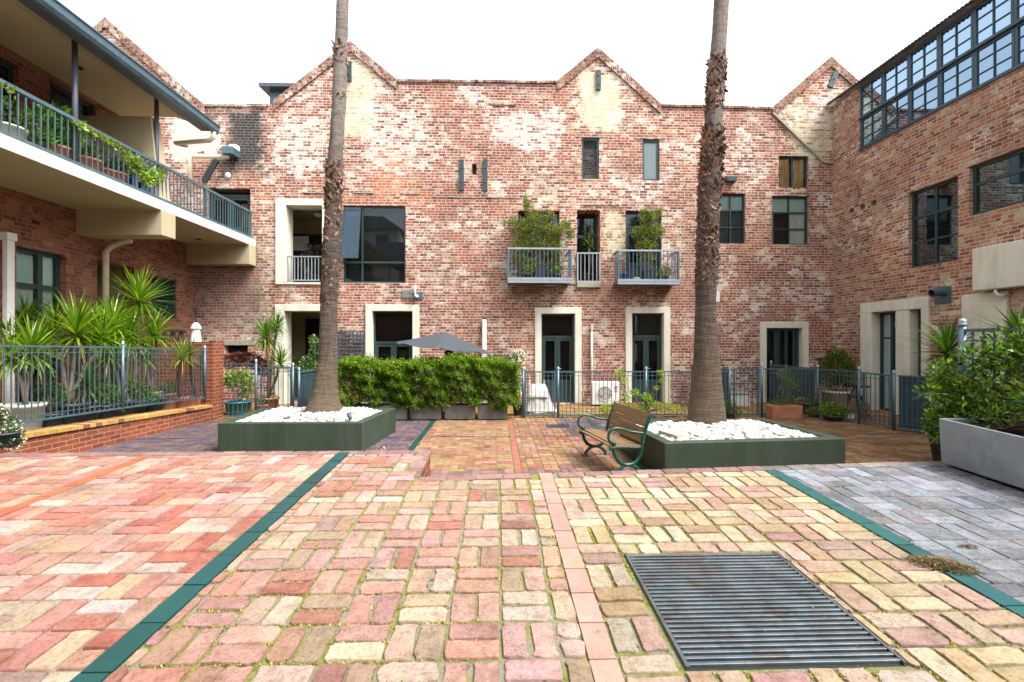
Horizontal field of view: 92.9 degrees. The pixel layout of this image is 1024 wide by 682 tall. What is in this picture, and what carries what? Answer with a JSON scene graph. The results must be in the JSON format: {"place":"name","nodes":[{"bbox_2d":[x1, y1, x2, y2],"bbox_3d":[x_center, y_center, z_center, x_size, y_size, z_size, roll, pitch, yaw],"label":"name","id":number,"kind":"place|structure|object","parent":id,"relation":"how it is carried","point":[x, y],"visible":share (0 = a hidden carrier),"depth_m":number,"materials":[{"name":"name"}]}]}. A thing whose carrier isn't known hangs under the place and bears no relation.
{"place":"outdoors","nodes":[
{"label":"outdoors","id":0,"kind":"place"},
{"bbox_2d":[83,416,932,476],"bbox_3d":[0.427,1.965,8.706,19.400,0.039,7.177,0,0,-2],"label":"courtyard paving","id":1,"kind":"structure","parent":0,"point":[407,430],"depth_m":9.25,"materials":[{"name":"brick"}]},
{"bbox_2d":[125,342,223,419],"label":"brick pier wall","id":2,"kind":"structure","parent":1,"relation":"on","point":[214,374],"depth_m":11.93,"materials":[{"name":"brick"}]},
{"bbox_2d":[224,359,257,416],"bbox_3d":[-6.769,1.199,12.153,0.812,1.503,0.080,0,0,-2],"label":"fence","id":3,"kind":"object","parent":1,"relation":"on","point":[242,412],"visible":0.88,"depth_m":12.14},
{"bbox_2d":[218,408,395,451],"bbox_3d":[-3.915,1.695,9.533,2.876,0.510,1.991,0,0,-2],"label":"raised planter","id":4,"kind":"object","parent":1,"relation":"on","point":[363,434],"visible":0.83,"depth_m":8.56,"materials":[{"name":"concrete"}]},
{"bbox_2d":[235,406,381,421],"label":"pebbles","id":5,"kind":"object","parent":4,"relation":"in","point":[283,413],"visible":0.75,"depth_m":9.04,"materials":[{"name":"stone"}]},
{"bbox_2d":[305,0,351,413],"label":"palm tree","id":6,"kind":"object","parent":5,"relation":"on","point":[324,395],"visible":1,"depth_m":9.52,"materials":[{"name":"brown plant"}]},
{"bbox_2d":[312,352,380,407],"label":"hedge shrub","id":7,"kind":"object","parent":1,"relation":"on","point":[362,364],"visible":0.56,"depth_m":11.81,"materials":[{"name":"green plant"}]},
{"bbox_2d":[370,357,414,419],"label":"hedge shrub","id":8,"kind":"object","parent":1,"relation":"on","point":[387,381],"visible":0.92,"depth_m":11.85,"materials":[{"name":"green plant"}]},
{"bbox_2d":[403,354,448,418],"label":"hedge shrub","id":9,"kind":"object","parent":1,"relation":"on","point":[425,408],"visible":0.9,"depth_m":11.89,"materials":[{"name":"green plant"}]},
{"bbox_2d":[438,351,481,418],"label":"hedge shrub","id":10,"kind":"object","parent":1,"relation":"on","point":[460,410],"visible":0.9,"depth_m":11.91,"materials":[{"name":"green plant"}]},
{"bbox_2d":[471,353,521,418],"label":"hedge shrub","id":11,"kind":"object","parent":1,"relation":"on","point":[495,409],"visible":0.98,"depth_m":11.93,"materials":[{"name":"green plant"}]},
{"bbox_2d":[136,418,924,473],"bbox_3d":[0.427,1.964,8.708,19.388,0.032,7.172,0,0,-2],"label":"courtyard tile strip","id":12,"kind":"object","parent":1,"relation":"in","point":[515,455],"visible":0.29,"depth_m":9.73,"materials":[{"name":"brick"}]},
{"bbox_2d":[577,402,653,470],"bbox_3d":[1.588,1.497,7.679,0.728,0.903,1.370,0,0,-12],"label":"park bench","id":13,"kind":"object","parent":1,"relation":"on","point":[605,436],"visible":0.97,"depth_m":7.51,"materials":[{"name":"wood"}]},
{"bbox_2d":[600,369,684,416],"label":"sprawling plant","id":14,"kind":"object","parent":1,"relation":"on","point":[645,399],"visible":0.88,"depth_m":12.30,"materials":[{"name":"green plant"}]},
{"bbox_2d":[619,418,844,469],"bbox_3d":[3.429,1.695,7.973,2.798,0.510,1.921,0,0,-7],"label":"raised planter","id":15,"kind":"object","parent":1,"relation":"on","point":[660,452],"visible":0.66,"depth_m":7.05,"materials":[{"name":"concrete"}]},
{"bbox_2d":[687,0,728,424],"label":"palm tree","id":16,"kind":"object","parent":15,"relation":"in","point":[706,403],"visible":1,"depth_m":8.49,"materials":[{"name":"brown plant"}]},
{"bbox_2d":[636,419,815,440],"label":"pebbles","id":17,"kind":"object","parent":15,"relation":"in","point":[742,429],"visible":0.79,"depth_m":7.67,"materials":[{"name":"gravel"}]},
{"bbox_2d":[765,364,802,418],"bbox_3d":[6.912,1.268,12.273,0.890,1.364,0.339,0,0,-2],"label":"terracotta trough","id":18,"kind":"object","parent":1,"relation":"on","point":[783,411],"visible":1,"depth_m":12.19,"materials":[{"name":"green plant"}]},
{"bbox_2d":[818,401,849,421],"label":"potted shrub","id":19,"kind":"object","parent":1,"relation":"on","point":[832,414],"visible":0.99,"depth_m":11.82,"materials":[{"name":"green plant"}]},
{"bbox_2d":[819,366,860,423],"bbox_3d":[8.059,1.279,12.012,0.078,1.362,1.190,0,0,-13],"label":"fence","id":20,"kind":"object","parent":1,"relation":"on","point":[859,393],"visible":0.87,"depth_m":11.78,"materials":[{"name":"metal"}]},
{"bbox_2d":[862,370,895,430],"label":"gate","id":21,"kind":"structure","parent":1,"relation":"on","point":[892,401],"depth_m":10.84,"materials":[{"name":"metal"}]},
{"bbox_2d":[898,375,937,431],"bbox_3d":[8.617,1.310,10.243,0.080,1.171,0.788,0,0,-35],"label":"fence","id":22,"kind":"object","parent":1,"relation":"on","point":[910,413],"visible":0.57,"depth_m":10.40,"materials":[{"name":"metal"}]},
{"bbox_2d":[903,317,998,460],"bbox_3d":[6.990,0.769,7.826,1.403,2.363,1.211,0,0,-2],"label":"potted yucca","id":23,"kind":"object","parent":1,"relation":"on","point":[945,340],"visible":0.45,"depth_m":7.79,"materials":[{"name":"plant"}]},
{"bbox_2d":[974,304,1023,420],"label":"potted yucca","id":24,"kind":"object","parent":1,"relation":"on","point":[1014,319],"visible":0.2,"depth_m":6.41,"materials":[{"name":"plant"}]},
{"bbox_2d":[0,450,1023,681],"bbox_3d":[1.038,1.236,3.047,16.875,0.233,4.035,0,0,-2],"label":"terrace paving","id":25,"kind":"structure","parent":0,"point":[47,537],"depth_m":2.77,"materials":[{"name":"brick"}]},
{"bbox_2d":[0,403,27,450],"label":"daisy bush","id":26,"kind":"object","parent":25,"relation":"on","point":[10,436],"visible":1,"depth_m":6.68,"materials":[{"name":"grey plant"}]},
{"bbox_2d":[0,452,1023,681],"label":"terrace tile strip","id":27,"kind":"object","parent":25,"relation":"on","point":[602,659],"visible":0.77,"depth_m":2.56,"materials":[{"name":"tile"}]},
{"bbox_2d":[900,554,987,576],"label":"leaf litter","id":28,"kind":"object","parent":27,"relation":"on","point":[931,560],"visible":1,"depth_m":2.67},
{"bbox_2d":[130,472,1023,681],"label":"moss","id":29,"kind":"object","parent":25,"relation":"on","point":[604,565],"visible":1,"depth_m":2.65,"materials":[{"name":"green plant"}]},
{"bbox_2d":[624,550,906,670],"bbox_3d":[1.108,1.274,2.372,0.884,0.097,0.922,0,0,-2],"label":"drain grate","id":30,"kind":"object","parent":25,"relation":"in","point":[788,594],"visible":0.88,"depth_m":2.23,"materials":[{"name":"metal"}]},
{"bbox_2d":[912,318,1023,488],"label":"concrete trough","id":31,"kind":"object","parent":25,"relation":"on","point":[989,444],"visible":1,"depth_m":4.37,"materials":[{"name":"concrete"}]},
{"bbox_2d":[957,318,1023,420],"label":"fence","id":32,"kind":"object","parent":25,"relation":"on","point":[963,330],"visible":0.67,"depth_m":4.75,"materials":[{"name":"metal"}]},
{"bbox_2d":[58,0,969,106],"label":"sky","id":33,"kind":"structure","parent":0,"point":[220,51],"materials":[{"name":"white"}]},
{"bbox_2d":[218,403,898,419],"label":"patio paving","id":34,"kind":"structure","parent":0,"point":[586,407],"depth_m":13.35,"materials":[{"name":"brick"}]},
{"bbox_2d":[224,367,254,414],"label":"potted shrub","id":35,"kind":"object","parent":34,"relation":"on","point":[232,403],"visible":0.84,"depth_m":12.71,"materials":[{"name":"green plant"}]},
{"bbox_2d":[224,351,272,410],"bbox_3d":[-7.390,1.101,13.475,1.464,1.674,0.708,0,0,-2],"label":"maple tree","id":36,"kind":"object","parent":34,"relation":"on","point":[235,358],"visible":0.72,"depth_m":13.39,"materials":[{"name":"red plant"}]},
{"bbox_2d":[243,308,297,407],"bbox_3d":[-6.557,0.496,13.064,1.572,2.885,1.469,0,0,43],"label":"potted yucca","id":37,"kind":"object","parent":34,"relation":"on","point":[266,329],"visible":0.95,"depth_m":13.17,"materials":[{"name":"plant"}]},
{"bbox_2d":[260,363,293,408],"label":"gate","id":38,"kind":"structure","parent":34,"relation":"on","point":[291,371],"depth_m":12.17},
{"bbox_2d":[294,334,318,376],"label":"potted shrub","id":39,"kind":"object","parent":34,"relation":"on","point":[306,362],"visible":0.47,"depth_m":13.34,"materials":[{"name":"green plant"}]},
{"bbox_2d":[297,367,315,406],"bbox_3d":[-5.353,1.303,13.438,0.080,1.294,2.560,0,0,-1],"label":"patio divider","id":40,"kind":"object","parent":34,"relation":"on","point":[305,381],"visible":0.47,"depth_m":12.53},
{"bbox_2d":[396,331,490,413],"bbox_3d":[-1.833,0.845,13.149,2.425,2.210,2.437,0,0,-24],"label":"patio umbrella","id":41,"kind":"object","parent":34,"relation":"on","point":[448,342],"visible":0.91,"depth_m":12.49,"materials":[{"name":"grey fabric"}]},
{"bbox_2d":[524,380,556,413],"bbox_3d":[0.758,1.504,13.122,0.954,0.868,0.689,0,0,-2],"label":"covered chair","id":42,"kind":"object","parent":34,"relation":"on","point":[541,397],"visible":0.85,"depth_m":12.93,"materials":[{"name":"fabric"}]},
{"bbox_2d":[590,381,618,405],"bbox_3d":[2.792,1.581,14.587,0.831,0.714,0.355,0,0,-2],"label":"air conditioner","id":43,"kind":"object","parent":34,"relation":"on","point":[594,393],"visible":0.73,"depth_m":14.44,"materials":[{"name":"white paint"}]},
{"bbox_2d":[557,366,730,417],"bbox_3d":[3.393,1.313,12.473,4.518,1.314,0.080,0,0,-2],"label":"fence","id":44,"kind":"object","parent":34,"relation":"on","point":[645,375],"visible":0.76,"depth_m":12.44,"materials":[{"name":"metal"}]},
{"bbox_2d":[522,367,555,417],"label":"gate","id":45,"kind":"structure","parent":44,"relation":"attached to","point":[535,411],"depth_m":12.38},
{"bbox_2d":[760,364,818,416],"bbox_3d":[7.192,1.280,12.592,1.552,1.380,0.080,0,0,-2],"label":"fence","id":46,"kind":"object","parent":34,"relation":"on","point":[777,369],"visible":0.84,"depth_m":12.59,"materials":[{"name":"metal"}]},
{"bbox_2d":[733,368,759,415],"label":"gate","id":47,"kind":"structure","parent":46,"relation":"attached to","point":[757,410],"depth_m":12.55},
{"bbox_2d":[769,361,815,406],"bbox_3d":[7.902,1.280,13.760,0.080,1.380,2.150,0,0,-1],"label":"patio divider","id":48,"kind":"object","parent":34,"relation":"on","point":[795,376],"visible":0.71,"depth_m":13.55,"materials":[{"name":"metal"}]},
{"bbox_2d":[815,347,862,412],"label":"potted shrub","id":49,"kind":"object","parent":34,"relation":"on","point":[840,358],"visible":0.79,"depth_m":13.23,"materials":[{"name":"green plant"}]},
{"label":"garden ground","id":50,"kind":"structure","parent":0,"visible":0},
{"bbox_2d":[0,293,61,423],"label":"potted yucca","id":51,"kind":"object","parent":50,"relation":"on","point":[25,308],"visible":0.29,"depth_m":9.44,"materials":[{"name":"plant"}]},
{"bbox_2d":[0,312,82,429],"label":"potted yucca","id":52,"kind":"object","parent":50,"relation":"on","point":[34,336],"visible":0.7,"depth_m":8.28,"materials":[{"name":"plant"}]},
{"bbox_2d":[29,372,69,427],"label":"potted shrub","id":53,"kind":"object","parent":50,"relation":"on","point":[53,422],"visible":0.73,"depth_m":8.64,"materials":[{"name":"green plant"}]},
{"bbox_2d":[13,286,141,424],"bbox_3d":[-8.567,0.264,9.445,2.113,2.612,1.881,0,0,-2],"label":"potted yucca","id":54,"kind":"object","parent":50,"relation":"on","point":[78,322],"visible":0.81,"depth_m":9.24,"materials":[{"name":"plant"}]},
{"bbox_2d":[54,358,116,420],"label":"potted yucca","id":55,"kind":"object","parent":50,"relation":"on","point":[92,416],"visible":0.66,"depth_m":9.31,"materials":[{"name":"plant"}]},
{"bbox_2d":[88,382,120,418],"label":"potted shrub","id":56,"kind":"object","parent":50,"relation":"on","point":[107,414],"visible":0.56,"depth_m":9.62,"materials":[{"name":"green plant"}]},
{"bbox_2d":[67,292,154,416],"bbox_3d":[-8.636,0.255,10.275,2.112,2.642,1.499,0,0,25],"label":"potted yucca","id":57,"kind":"object","parent":50,"relation":"on","point":[111,309],"visible":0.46,"depth_m":10.05,"materials":[{"name":"plant"}]},
{"bbox_2d":[72,306,169,415],"bbox_3d":[-8.084,0.395,10.202,1.385,2.366,1.962,0,0,-2],"label":"potted yucca","id":58,"kind":"object","parent":50,"relation":"on","point":[131,342],"visible":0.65,"depth_m":10.13,"materials":[{"name":"plant"}]},
{"bbox_2d":[95,373,160,413],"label":"potted shrub","id":59,"kind":"object","parent":50,"relation":"on","point":[137,396],"visible":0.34,"depth_m":10.26,"materials":[{"name":"green plant"}]},
{"bbox_2d":[91,262,180,412],"bbox_3d":[-8.221,-0.107,10.742,1.660,3.373,1.603,0,0,20],"label":"potted yucca","id":60,"kind":"object","parent":50,"relation":"on","point":[138,288],"visible":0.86,"depth_m":10.58,"materials":[{"name":"plant"}]},
{"bbox_2d":[126,304,183,411],"bbox_3d":[-8.020,0.358,10.917,1.385,2.451,1.303,0,0,-2],"label":"potted yucca","id":61,"kind":"object","parent":50,"relation":"on","point":[153,342],"visible":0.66,"depth_m":10.83,"materials":[{"name":"plant"}]},
{"bbox_2d":[164,334,202,407],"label":"potted yucca","id":62,"kind":"object","parent":50,"relation":"on","point":[181,354],"visible":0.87,"depth_m":10.95,"materials":[{"name":"plant"}]},
{"bbox_2d":[175,337,206,405],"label":"potted yucca","id":63,"kind":"object","parent":50,"relation":"on","point":[194,402],"visible":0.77,"depth_m":11.41,"materials":[{"name":"plant"}]},
{"label":"ground","id":64,"kind":"structure","parent":0,"visible":0},
{"bbox_2d":[0,404,217,453],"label":"garden wall","id":65,"kind":"structure","parent":64,"relation":"on","point":[78,437],"depth_m":9.08,"materials":[{"name":"red brick"}]},
{"bbox_2d":[0,341,124,425],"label":"fence","id":66,"kind":"object","parent":65,"relation":"on","point":[122,403],"visible":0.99,"depth_m":8.43,"materials":[{"name":"metal"}]},
{"bbox_2d":[125,345,206,407],"bbox_3d":[-7.601,0.780,10.773,0.075,1.361,2.361,0,0,4],"label":"fence","id":67,"kind":"object","parent":65,"relation":"on","point":[204,376],"visible":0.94,"depth_m":10.58,"materials":[{"name":"metal"}]},
{"bbox_2d":[0,0,255,410],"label":"apartment wing","id":68,"kind":"structure","parent":64,"relation":"on","point":[72,225],"depth_m":10.19,"materials":[{"name":"brick"}]},
{"bbox_2d":[3,95,57,148],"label":"potted shrub","id":69,"kind":"object","parent":68,"relation":"on","point":[14,127],"visible":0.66,"depth_m":7.79,"materials":[{"name":"green plant"}]},
{"bbox_2d":[16,247,59,410],"bbox_3d":[-9.693,-0.181,9.776,0.260,3.261,1.067,0,0,-2],"label":"door","id":70,"kind":"structure","parent":68,"relation":"in","point":[37,273],"depth_m":9.87,"materials":[{"name":"grey glass"}]},
{"bbox_2d":[8,99,96,158],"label":"potted shrub","id":71,"kind":"object","parent":68,"relation":"on","point":[66,109],"visible":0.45,"depth_m":8.43,"materials":[{"name":"green plant"}]},
{"bbox_2d":[50,81,90,147],"bbox_3d":[-9.706,-4.248,10.503,0.280,2.256,1.143,0,0,-2],"label":"window","id":72,"kind":"structure","parent":68,"relation":"in","point":[59,99],"depth_m":10.44,"materials":[{"name":"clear glass"}]},
{"bbox_2d":[0,81,166,187],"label":"climbing vine","id":73,"kind":"object","parent":68,"relation":"on","point":[145,176],"visible":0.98,"depth_m":9.76,"materials":[{"name":"green plant"}]},
{"bbox_2d":[152,276,175,318],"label":"window","id":74,"kind":"structure","parent":68,"relation":"in","point":[171,297],"depth_m":13.52,"materials":[{"name":"glass"}]},
{"bbox_2d":[93,17,857,404],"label":"brick warehouse","id":75,"kind":"structure","parent":64,"relation":"on","point":[441,177],"depth_m":15.04,"materials":[{"name":"red brick"}]},
{"bbox_2d":[210,189,249,234],"bbox_3d":[-8.601,-3.793,14.992,1.311,1.675,0.270,0,0,-2],"label":"door","id":76,"kind":"structure","parent":75,"relation":"in","point":[234,195],"depth_m":14.89,"materials":[{"name":"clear glass"}]},
{"bbox_2d":[259,82,293,104],"bbox_3d":[-7.986,-8.161,18.258,1.758,1.919,2.600,0,0,-2],"label":"rooftop hut","id":77,"kind":"object","parent":75,"relation":"on","point":[272,91],"visible":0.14,"depth_m":17.12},
{"bbox_2d":[296,244,321,281],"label":"potted shrub","id":78,"kind":"object","parent":75,"relation":"on","point":[308,247],"visible":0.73,"depth_m":15.11,"materials":[{"name":"grey plant"}]},
{"bbox_2d":[338,331,364,373],"bbox_3d":[-4.946,0.382,14.803,0.918,1.378,0.034,0,0,-2],"label":"trellis","id":79,"kind":"object","parent":75,"relation":"attached to","point":[353,345],"visible":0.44,"depth_m":14.79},
{"bbox_2d":[340,206,405,282],"bbox_3d":[-4.222,-2.959,14.930,1.914,2.364,0.650,0,0,-2],"label":"window","id":80,"kind":"structure","parent":75,"relation":"in","point":[376,238],"depth_m":15.25,"materials":[{"name":"grey glass"}]},
{"bbox_2d":[374,311,411,402],"bbox_3d":[-3.668,0.506,15.147,1.230,2.847,0.270,0,0,-2],"label":"door","id":81,"kind":"structure","parent":75,"relation":"in","point":[390,327],"depth_m":15.27,"materials":[{"name":"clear glass"}]},
{"bbox_2d":[500,192,575,276],"bbox_3d":[0.794,-3.136,14.668,2.343,2.638,0.579,0,0,-2],"label":"bamboo","id":82,"kind":"object","parent":75,"relation":"on","point":[540,271],"visible":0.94,"depth_m":14.63,"materials":[{"name":"plant"}]},
{"bbox_2d":[518,212,558,276],"bbox_3d":[0.823,-2.943,15.308,1.285,2.168,0.230,0,0,-2],"label":"door","id":83,"kind":"structure","parent":75,"relation":"in","point":[522,214],"depth_m":15.23,"materials":[{"name":"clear glass"}]},
{"bbox_2d":[541,314,573,402],"bbox_3d":[1.419,0.541,15.307,1.049,2.778,0.270,0,0,-2],"label":"door","id":84,"kind":"structure","parent":75,"relation":"in","point":[557,330],"depth_m":15.25,"materials":[{"name":"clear glass"}]},
{"bbox_2d":[577,214,596,280],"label":"window","id":85,"kind":"structure","parent":75,"relation":"in","point":[580,222],"depth_m":16.16,"materials":[{"name":"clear glass"}]},
{"bbox_2d":[578,221,598,280],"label":"potted yucca","id":86,"kind":"object","parent":75,"relation":"on","point":[589,239],"visible":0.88,"depth_m":15.39,"materials":[{"name":"plant"}]},
{"bbox_2d":[626,212,659,278],"bbox_3d":[4.087,-2.956,15.411,1.125,2.199,0.230,0,0,-2],"label":"door","id":87,"kind":"structure","parent":75,"relation":"in","point":[632,219],"depth_m":15.32,"materials":[{"name":"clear glass"}]},
{"bbox_2d":[632,313,661,401],"bbox_3d":[4.216,0.531,15.395,0.997,2.799,0.270,0,0,-2],"label":"door","id":88,"kind":"structure","parent":75,"relation":"in","point":[646,328],"depth_m":15.52,"materials":[{"name":"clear glass"}]},
{"bbox_2d":[631,205,666,278],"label":"bamboo","id":89,"kind":"object","parent":75,"relation":"on","point":[645,231],"visible":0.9,"depth_m":14.72,"materials":[{"name":"plant"}]},
{"bbox_2d":[643,140,658,180],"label":"window","id":90,"kind":"structure","parent":75,"relation":"in","point":[650,147],"depth_m":15.27,"materials":[{"name":"grey glass"}]},
{"bbox_2d":[719,194,743,243],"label":"window","id":91,"kind":"structure","parent":75,"relation":"in","point":[731,230],"depth_m":15.39,"materials":[{"name":"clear glass"}]},
{"bbox_2d":[767,328,798,401],"bbox_3d":[8.531,0.760,15.536,1.146,2.340,0.240,0,0,-2],"label":"door","id":92,"kind":"structure","parent":75,"relation":"in","point":[782,343],"depth_m":15.44,"materials":[{"name":"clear glass"}]},
{"bbox_2d":[772,196,806,244],"bbox_3d":[8.745,-3.796,15.512,1.180,1.528,0.300,0,0,-2],"label":"window","id":93,"kind":"structure","parent":75,"relation":"in","point":[788,213],"depth_m":15.46,"materials":[{"name":"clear glass"}]},
{"bbox_2d":[779,157,806,187],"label":"window","id":94,"kind":"structure","parent":75,"relation":"in","point":[796,163],"depth_m":15.44,"materials":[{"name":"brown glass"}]},
{"bbox_2d":[826,0,1023,422],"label":"warehouse wing","id":95,"kind":"structure","parent":64,"relation":"on","point":[928,195],"depth_m":11.92,"materials":[{"name":"brick"}]},
{"bbox_2d":[860,107,882,147],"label":"window","id":96,"kind":"structure","parent":95,"relation":"in","point":[871,126],"depth_m":13.76,"materials":[{"name":"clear glass"}]},
{"bbox_2d":[860,72,890,116],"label":"window","id":97,"kind":"structure","parent":95,"relation":"in","point":[871,93],"depth_m":13.75,"materials":[{"name":"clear glass"}]},
{"bbox_2d":[880,312,895,410],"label":"door","id":98,"kind":"structure","parent":95,"relation":"in","point":[887,320],"depth_m":13.47,"materials":[{"name":"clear glass"}]},
{"bbox_2d":[883,90,909,135],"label":"window","id":99,"kind":"structure","parent":95,"relation":"in","point":[896,114],"depth_m":12.90,"materials":[{"name":"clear glass"}]},
{"bbox_2d":[883,54,911,102],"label":"window","id":100,"kind":"structure","parent":95,"relation":"in","point":[896,77],"depth_m":12.90,"materials":[{"name":"blue glass"}]},
{"bbox_2d":[910,72,939,121],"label":"window","id":101,"kind":"structure","parent":95,"relation":"in","point":[925,97],"depth_m":12.06,"materials":[{"name":"blue glass"}]},
{"bbox_2d":[909,33,949,87],"bbox_3d":[10.340,-6.930,12.072,0.280,0.901,0.837,0,0,-2],"label":"window","id":102,"kind":"structure","parent":95,"relation":"in","point":[924,60],"depth_m":12.06,"materials":[{"name":"blue glass"}]},
{"bbox_2d":[912,177,957,267],"bbox_3d":[10.338,-2.825,11.834,0.060,1.944,1.347,0,0,-2],"label":"window","id":103,"kind":"structure","parent":95,"relation":"in","point":[934,208],"depth_m":11.84,"materials":[{"name":"grey glass"}]},
{"bbox_2d":[940,51,973,105],"bbox_3d":[10.277,-6.007,11.224,0.060,0.865,0.837,0,0,-2],"label":"window","id":104,"kind":"structure","parent":95,"relation":"in","point":[957,79],"depth_m":11.21,"materials":[{"name":"blue glass"}]},
{"bbox_2d":[939,9,984,68],"bbox_3d":[10.367,-6.930,11.227,0.280,0.901,0.837,0,0,-2],"label":"window","id":105,"kind":"structure","parent":95,"relation":"in","point":[956,39],"depth_m":11.21,"materials":[{"name":"blue glass"}]},
{"bbox_2d":[962,291,1008,416],"bbox_3d":[10.224,0.456,10.527,0.050,2.988,0.991,0,0,-2],"label":"blocked doorway","id":106,"kind":"structure","parent":95,"relation":"in","point":[989,297],"depth_m":10.67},
{"bbox_2d":[970,301,1006,416],"bbox_3d":[10.189,0.566,10.415,0.023,2.768,0.771,0,0,-2],"label":"door panel","id":107,"kind":"structure","parent":95,"relation":"in","point":[988,310],"depth_m":10.43,"materials":[{"name":"paint"}]},
{"bbox_2d":[974,27,1014,87],"bbox_3d":[10.304,-6.007,10.380,0.060,0.865,0.837,0,0,-2],"label":"window","id":108,"kind":"structure","parent":95,"relation":"in","point":[996,57],"depth_m":10.37,"materials":[{"name":"blue glass"}]},
{"bbox_2d":[973,0,1023,47],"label":"window","id":109,"kind":"structure","parent":95,"relation":"in","point":[990,17],"depth_m":10.45,"materials":[{"name":"blue glass"}]},
{"bbox_2d":[973,148,1023,214],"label":"window","id":110,"kind":"structure","parent":95,"relation":"in","point":[998,183],"depth_m":10.36,"materials":[{"name":"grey glass"}]},
{"bbox_2d":[1015,21,1023,65],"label":"window","id":111,"kind":"structure","parent":95,"relation":"in","point":[1019,29],"depth_m":9.89,"materials":[{"name":"blue glass"}]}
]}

